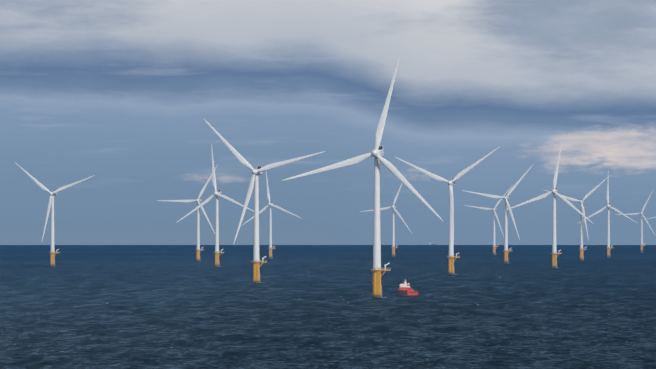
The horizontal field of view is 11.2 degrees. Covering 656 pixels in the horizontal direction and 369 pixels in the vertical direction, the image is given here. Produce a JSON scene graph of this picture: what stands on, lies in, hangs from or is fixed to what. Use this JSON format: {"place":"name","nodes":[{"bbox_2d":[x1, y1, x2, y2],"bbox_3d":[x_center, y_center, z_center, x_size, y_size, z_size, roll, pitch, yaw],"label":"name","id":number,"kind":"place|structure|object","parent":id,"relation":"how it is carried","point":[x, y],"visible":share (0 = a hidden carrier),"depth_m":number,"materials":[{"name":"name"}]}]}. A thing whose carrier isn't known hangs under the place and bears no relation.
{"place":"outdoors","nodes":[
{"label":"outdoors","id":0,"kind":"place"},
{"bbox_2d":[0,245,655,368],"bbox_3d":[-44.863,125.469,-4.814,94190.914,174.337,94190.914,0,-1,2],"label":"sea","id":1,"kind":"structure","parent":0,"point":[181,307],"depth_m":1711.74,"materials":[{"name":"blue liquid"}]},
{"bbox_2d":[16,163,94,265],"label":"wind turbine","id":2,"kind":"object","parent":1,"relation":"on","point":[51,206],"visible":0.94,"depth_m":3988.71,"materials":[{"name":"white metal"}]},
{"bbox_2d":[157,166,216,260],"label":"wind turbine","id":3,"kind":"object","parent":1,"relation":"on","point":[198,200],"visible":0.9,"depth_m":4771.19,"materials":[{"name":"white metal"}]},
{"bbox_2d":[176,144,253,266],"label":"wind turbine","id":4,"kind":"object","parent":1,"relation":"on","point":[217,251],"visible":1,"depth_m":3977.97,"materials":[{"name":"white metal"}]},
{"bbox_2d":[203,118,325,282],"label":"wind turbine","id":5,"kind":"object","parent":1,"relation":"on","point":[254,183],"visible":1,"depth_m":2611.79,"materials":[{"name":"white metal"}]},
{"bbox_2d":[241,172,300,258],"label":"wind turbine","id":6,"kind":"object","parent":1,"relation":"on","point":[270,247],"visible":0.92,"depth_m":5331.00,"materials":[{"name":"white metal"}]},
{"bbox_2d":[281,57,442,296],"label":"wind turbine","id":7,"kind":"object","parent":1,"relation":"on","point":[377,153],"visible":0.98,"depth_m":2014.00,"materials":[{"name":"white metal"}]},
{"bbox_2d":[360,183,411,256],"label":"wind turbine","id":8,"kind":"object","parent":1,"relation":"on","point":[393,247],"visible":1,"depth_m":5825.46,"materials":[{"name":"white metal"}]},
{"bbox_2d":[397,278,417,295],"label":"boat","id":9,"kind":"object","parent":1,"relation":"on","point":[404,289],"visible":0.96,"depth_m":2074.39,"materials":[{"name":"red"}]},
{"bbox_2d":[396,147,498,274],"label":"wind turbine","id":10,"kind":"object","parent":1,"relation":"on","point":[451,183],"visible":0.96,"depth_m":3169.58,"materials":[{"name":"white metal"}]},
{"bbox_2d":[464,187,510,254],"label":"wind turbine","id":11,"kind":"object","parent":1,"relation":"on","point":[494,209],"visible":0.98,"depth_m":6351.29,"materials":[{"name":"white metal"}]},
{"bbox_2d":[462,165,532,262],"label":"wind turbine","id":12,"kind":"object","parent":1,"relation":"on","point":[506,198],"visible":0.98,"depth_m":4453.97,"materials":[{"name":"white metal"}]},
{"bbox_2d":[506,141,591,267],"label":"wind turbine","id":13,"kind":"object","parent":1,"relation":"on","point":[554,253],"visible":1,"depth_m":3784.89,"materials":[{"name":"white metal"}]},
{"bbox_2d":[543,176,608,260],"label":"wind turbine","id":14,"kind":"object","parent":1,"relation":"on","point":[582,211],"visible":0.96,"depth_m":4947.61,"materials":[{"name":"white metal"}]},
{"bbox_2d":[579,177,636,257],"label":"wind turbine","id":15,"kind":"object","parent":1,"relation":"on","point":[608,247],"visible":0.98,"depth_m":5601.30,"materials":[{"name":"white metal"}]},
{"bbox_2d":[616,191,654,252],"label":"wind turbine","id":16,"kind":"object","parent":1,"relation":"on","point":[641,213],"visible":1,"depth_m":7372.61,"materials":[{"name":"white metal"}]},
{"bbox_2d":[0,0,655,244],"label":"sky","id":17,"kind":"structure","parent":0,"point":[120,93],"materials":[{"name":"blue"}]}
]}

